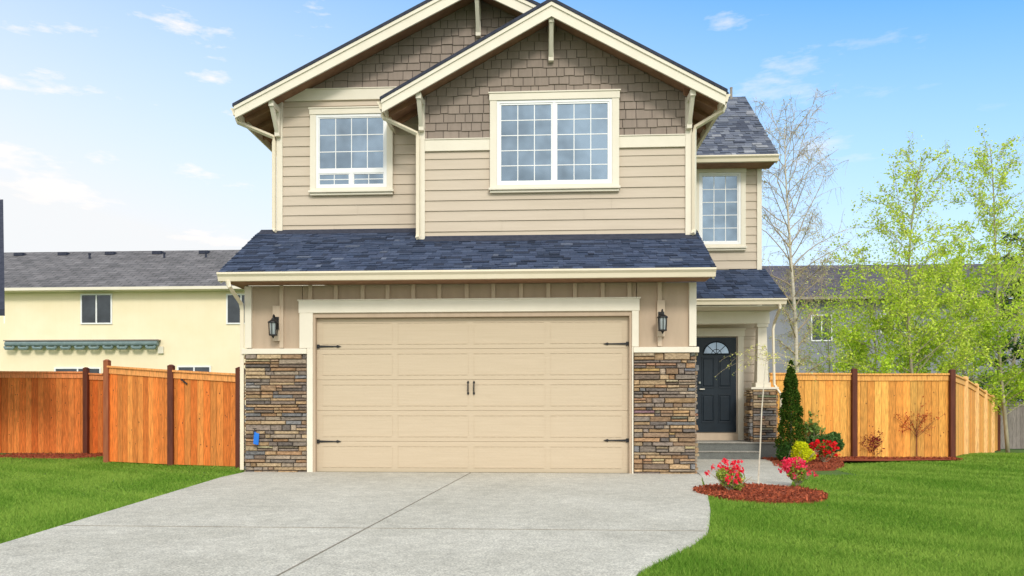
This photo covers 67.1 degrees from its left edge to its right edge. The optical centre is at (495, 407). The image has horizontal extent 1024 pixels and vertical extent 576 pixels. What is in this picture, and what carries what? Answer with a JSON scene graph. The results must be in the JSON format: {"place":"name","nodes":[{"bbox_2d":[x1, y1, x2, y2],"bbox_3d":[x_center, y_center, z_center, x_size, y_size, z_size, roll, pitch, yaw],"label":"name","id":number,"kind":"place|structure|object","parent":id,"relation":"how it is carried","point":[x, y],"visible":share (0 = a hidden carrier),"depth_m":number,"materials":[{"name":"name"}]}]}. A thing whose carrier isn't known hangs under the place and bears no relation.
{"place":"outdoors","nodes":[
{"label":"outdoors","id":0,"kind":"place"},
{"bbox_2d":[0,472,709,575],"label":"driveway","id":1,"kind":"structure","parent":0,"point":[404,524],"depth_m":6.45,"materials":[{"name":"concrete"}]},
{"bbox_2d":[0,443,1023,575],"bbox_3d":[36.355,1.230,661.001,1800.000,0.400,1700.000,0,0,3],"label":"ground","id":2,"kind":"structure","parent":0,"point":[835,472],"depth_m":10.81,"materials":[{"name":"green plant"}]},
{"bbox_2d":[0,199,4,322],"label":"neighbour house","id":3,"kind":"structure","parent":2,"relation":"on","point":[2,301],"depth_m":15.13,"materials":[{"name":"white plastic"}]},
{"bbox_2d":[0,367,102,453],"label":"wooden fence","id":4,"kind":"object","parent":2,"relation":"on","point":[51,411],"visible":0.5,"depth_m":17.07,"materials":[{"name":"brown wood"}]},
{"bbox_2d":[0,451,102,458],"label":"mulch bed","id":5,"kind":"object","parent":2,"relation":"on","point":[61,455],"visible":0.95,"depth_m":15.99,"materials":[{"name":"brown wood"}]},
{"bbox_2d":[0,250,306,409],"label":"neighbour house","id":6,"kind":"structure","parent":2,"relation":"on","point":[93,310],"depth_m":32.97,"materials":[{"name":"beige paint"}]},
{"bbox_2d":[54,367,100,372],"bbox_3d":[-17.902,-1.211,33.008,2.052,1.051,0.050,0,0,3],"label":"window","id":7,"kind":"structure","parent":6,"relation":"in","point":[92,369],"depth_m":32.99,"materials":[{"name":"white plastic"}]},
{"bbox_2d":[80,294,112,323],"bbox_3d":[-17.078,-4.232,32.963,1.388,1.300,0.050,0,0,3],"label":"window","id":8,"kind":"structure","parent":6,"relation":"in","point":[94,308],"depth_m":32.96,"materials":[{"name":"grey glass"}]},
{"bbox_2d":[177,366,210,372],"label":"window","id":9,"kind":"structure","parent":6,"relation":"in","point":[185,368],"depth_m":32.72,"materials":[{"name":"white plastic"}]},
{"bbox_2d":[226,294,244,323],"bbox_3d":[-10.781,-4.189,32.616,1.266,1.287,0.050,0,0,3],"label":"window","id":10,"kind":"structure","parent":6,"relation":"in","point":[232,306],"depth_m":32.63,"materials":[{"name":"grey glass"}]},
{"bbox_2d":[103,359,244,468],"bbox_3d":[-5.834,0.060,13.743,3.351,1.940,0.251,0,0,24],"label":"wooden fence","id":11,"kind":"object","parent":2,"relation":"on","point":[171,415],"visible":0.88,"depth_m":13.62,"materials":[{"name":"brown wood"}]},
{"bbox_2d":[216,0,786,473],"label":"house","id":12,"kind":"structure","parent":2,"relation":"on","point":[512,236],"depth_m":12.84,"materials":[{"name":"paint"}]},
{"bbox_2d":[308,106,393,195],"bbox_3d":[-2.592,-4.604,13.831,1.551,1.568,0.125,0,0,3],"label":"window","id":13,"kind":"structure","parent":12,"relation":"in","point":[351,148],"depth_m":13.83,"materials":[{"name":"glass"}]},
{"bbox_2d":[317,316,628,472],"bbox_3d":[-0.390,-0.198,12.113,4.911,2.450,0.113,0,0,3],"label":"garage door","id":14,"kind":"structure","parent":12,"relation":"in","point":[474,394],"depth_m":12.11,"materials":[{"name":"paint"}]},
{"bbox_2d":[488,89,620,193],"bbox_3d":[0.987,-4.515,13.083,2.235,1.708,0.125,0,0,3],"label":"window","id":15,"kind":"structure","parent":12,"relation":"in","point":[549,141],"depth_m":13.08,"materials":[{"name":"glass"}]},
{"bbox_2d":[696,337,735,431],"bbox_3d":[4.645,-0.489,16.241,0.828,1.996,0.096,0,0,3],"label":"front door","id":16,"kind":"structure","parent":12,"relation":"in","point":[716,399],"depth_m":16.25,"materials":[{"name":"blue paint"}]},
{"bbox_2d":[696,168,746,250],"bbox_3d":[4.711,-4.193,16.233,1.115,1.762,0.125,0,0,3],"label":"window","id":17,"kind":"structure","parent":12,"relation":"in","point":[720,193],"depth_m":16.23,"materials":[{"name":"glass"}]},
{"bbox_2d":[692,482,827,504],"bbox_3d":[3.128,0.992,9.122,1.525,0.085,1.872,0,0,3],"label":"mulch bed","id":18,"kind":"object","parent":2,"relation":"on","point":[764,492],"visible":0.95,"depth_m":8.85,"materials":[{"name":"brown wood"}]},
{"bbox_2d":[704,458,754,490],"bbox_3d":[2.776,0.810,9.314,0.481,0.410,0.526,0,0,-27],"label":"pink azalea","id":19,"kind":"object","parent":18,"relation":"on","point":[728,477],"visible":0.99,"depth_m":9.24,"materials":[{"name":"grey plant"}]},
{"bbox_2d":[715,343,817,483],"bbox_3d":[3.545,0.083,10.199,1.216,1.896,1.081,0,0,-28],"label":"weeping sapling","id":20,"kind":"object","parent":18,"relation":"on","point":[767,353],"visible":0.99,"depth_m":10.12,"materials":[{"name":"plant"}]},
{"bbox_2d":[778,456,817,485],"bbox_3d":[3.851,0.817,9.941,0.373,0.397,0.505,0,0,-31],"label":"pink azalea","id":21,"kind":"object","parent":18,"relation":"on","point":[797,469],"visible":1,"depth_m":9.87,"materials":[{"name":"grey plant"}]},
{"bbox_2d":[752,88,862,372],"bbox_3d":[8.727,-4.058,22.464,4.745,10.763,4.001,0,0,-15],"label":"birch tree","id":22,"kind":"object","parent":2,"relation":"on","point":[795,331],"visible":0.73,"depth_m":22.40,"materials":[{"name":"grey plant"}]},
{"bbox_2d":[786,277,877,372],"bbox_3d":[11.211,-1.539,25.798,3.037,5.938,3.840,0,0,3],"label":"green tree","id":23,"kind":"object","parent":2,"relation":"on","point":[828,349],"visible":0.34,"depth_m":25.77,"materials":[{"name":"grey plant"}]},
{"bbox_2d":[762,456,962,470],"bbox_3d":[6.925,0.993,14.014,4.321,0.086,3.186,0,0,3],"label":"mulch bed","id":24,"kind":"object","parent":2,"relation":"on","point":[833,463],"visible":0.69,"depth_m":14.54,"materials":[{"name":"brown wood"}]},
{"bbox_2d":[775,442,792,460],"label":"boxwood shrub","id":25,"kind":"object","parent":24,"relation":"on","point":[780,454],"visible":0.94,"depth_m":14.28,"materials":[{"name":"green plant"}]},
{"bbox_2d":[773,360,808,457],"bbox_3d":[5.550,0.060,14.467,0.613,1.940,0.620,0,0,3],"label":"arborvitae","id":26,"kind":"object","parent":24,"relation":"on","point":[790,395],"visible":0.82,"depth_m":14.36,"materials":[{"name":"green plant"}]},
{"bbox_2d":[790,441,819,463],"bbox_3d":[5.473,0.796,13.639,0.492,0.439,0.463,0,0,3],"label":"yellow shrub","id":27,"kind":"object","parent":24,"relation":"on","point":[803,450],"visible":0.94,"depth_m":13.58,"materials":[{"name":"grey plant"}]},
{"bbox_2d":[803,411,825,443],"bbox_3d":[6.458,0.474,15.628,0.679,1.079,0.700,0,0,3],"label":"tall leafy shrub","id":28,"kind":"object","parent":24,"relation":"on","point":[814,429],"visible":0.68,"depth_m":15.56,"materials":[{"name":"green plant"}]},
{"bbox_2d":[809,439,840,461],"bbox_3d":[5.940,0.786,14.046,0.584,0.459,0.531,0,0,32],"label":"red azalea","id":29,"kind":"object","parent":24,"relation":"on","point":[826,448],"visible":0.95,"depth_m":13.96,"materials":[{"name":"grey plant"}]},
{"bbox_2d":[807,431,844,457],"bbox_3d":[6.539,0.738,15.370,0.675,0.555,0.723,0,0,-33],"label":"rhododendron shrub","id":30,"kind":"object","parent":24,"relation":"on","point":[834,436],"visible":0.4,"depth_m":15.23,"materials":[{"name":"green plant"}]},
{"bbox_2d":[859,430,884,454],"bbox_3d":[7.568,0.717,15.700,0.633,0.597,0.678,0,0,28],"label":"barberry shrub","id":31,"kind":"object","parent":24,"relation":"on","point":[876,441],"visible":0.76,"depth_m":15.55,"materials":[{"name":"brown plant"}]},
{"bbox_2d":[896,396,944,456],"bbox_3d":[8.529,0.393,15.450,1.046,1.276,0.590,0,0,3],"label":"maple sapling","id":32,"kind":"object","parent":24,"relation":"on","point":[918,428],"visible":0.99,"depth_m":15.48,"materials":[{"name":"brown plant"}]},
{"bbox_2d":[769,368,1000,457],"bbox_3d":[12.014,0.314,19.744,15.036,2.232,2.677,0,0,-42],"label":"wooden fence","id":33,"kind":"object","parent":2,"relation":"on","point":[854,406],"visible":0.8,"depth_m":15.60,"materials":[{"name":"brown wood"}]},
{"bbox_2d":[792,219,977,372],"bbox_3d":[11.683,-2.089,24.141,5.348,6.962,4.924,0,0,-33],"label":"green tree","id":34,"kind":"object","parent":2,"relation":"on","point":[886,366],"visible":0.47,"depth_m":23.17,"materials":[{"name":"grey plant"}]},
{"bbox_2d":[762,264,1023,400],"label":"neighbour house","id":35,"kind":"structure","parent":2,"relation":"on","point":[780,328],"depth_m":37.27,"materials":[{"name":"grey"}]},
{"bbox_2d":[811,315,831,340],"bbox_3d":[15.689,-3.858,37.170,1.007,1.286,0.050,0,0,3],"label":"window","id":36,"kind":"structure","parent":35,"relation":"in","point":[813,322],"depth_m":37.17,"materials":[{"name":"grey glass"}]},
{"bbox_2d":[880,314,905,332],"bbox_3d":[19.115,-4.056,36.981,1.346,0.947,0.050,0,0,3],"label":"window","id":37,"kind":"structure","parent":35,"relation":"in","point":[883,314],"depth_m":36.98,"materials":[{"name":"white plastic"}]},
{"bbox_2d":[810,131,1023,383],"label":"green tree","id":38,"kind":"object","parent":2,"relation":"on","point":[905,305],"visible":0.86,"depth_m":22.66,"materials":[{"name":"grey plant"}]},
{"bbox_2d":[871,234,1023,415],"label":"green tree","id":39,"kind":"object","parent":2,"relation":"on","point":[1008,375],"visible":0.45,"depth_m":23.70,"materials":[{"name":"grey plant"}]},
{"bbox_2d":[892,124,1023,452],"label":"green tree","id":40,"kind":"object","parent":2,"relation":"on","point":[993,207],"visible":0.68,"depth_m":23.67,"materials":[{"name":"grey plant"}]},
{"bbox_2d":[975,374,1017,401],"bbox_3d":[17.797,0.094,28.377,2.416,2.692,2.209,0,0,3],"label":"bush","id":41,"kind":"object","parent":2,"relation":"on","point":[997,388],"visible":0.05,"depth_m":27.83,"materials":[{"name":"green plant"}]},
{"bbox_2d":[1001,402,1023,448],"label":"grey fence","id":42,"kind":"object","parent":2,"relation":"on","point":[1015,419],"visible":0.42,"depth_m":26.44,"materials":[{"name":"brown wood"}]},
{"bbox_2d":[0,0,1023,298],"label":"sky","id":43,"kind":"structure","parent":0,"point":[119,130],"materials":[{"name":"blue"}]},
{"bbox_2d":[695,459,791,485],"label":"walkway","id":44,"kind":"structure","parent":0,"point":[769,473],"depth_m":12.14,"materials":[{"name":"concrete"}]},
{"bbox_2d":[970,232,1023,401],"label":"tree","id":45,"kind":"object","parent":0,"point":[1014,346],"visible":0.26,"depth_m":29.64,"materials":[{"name":"green plant"}]}
]}

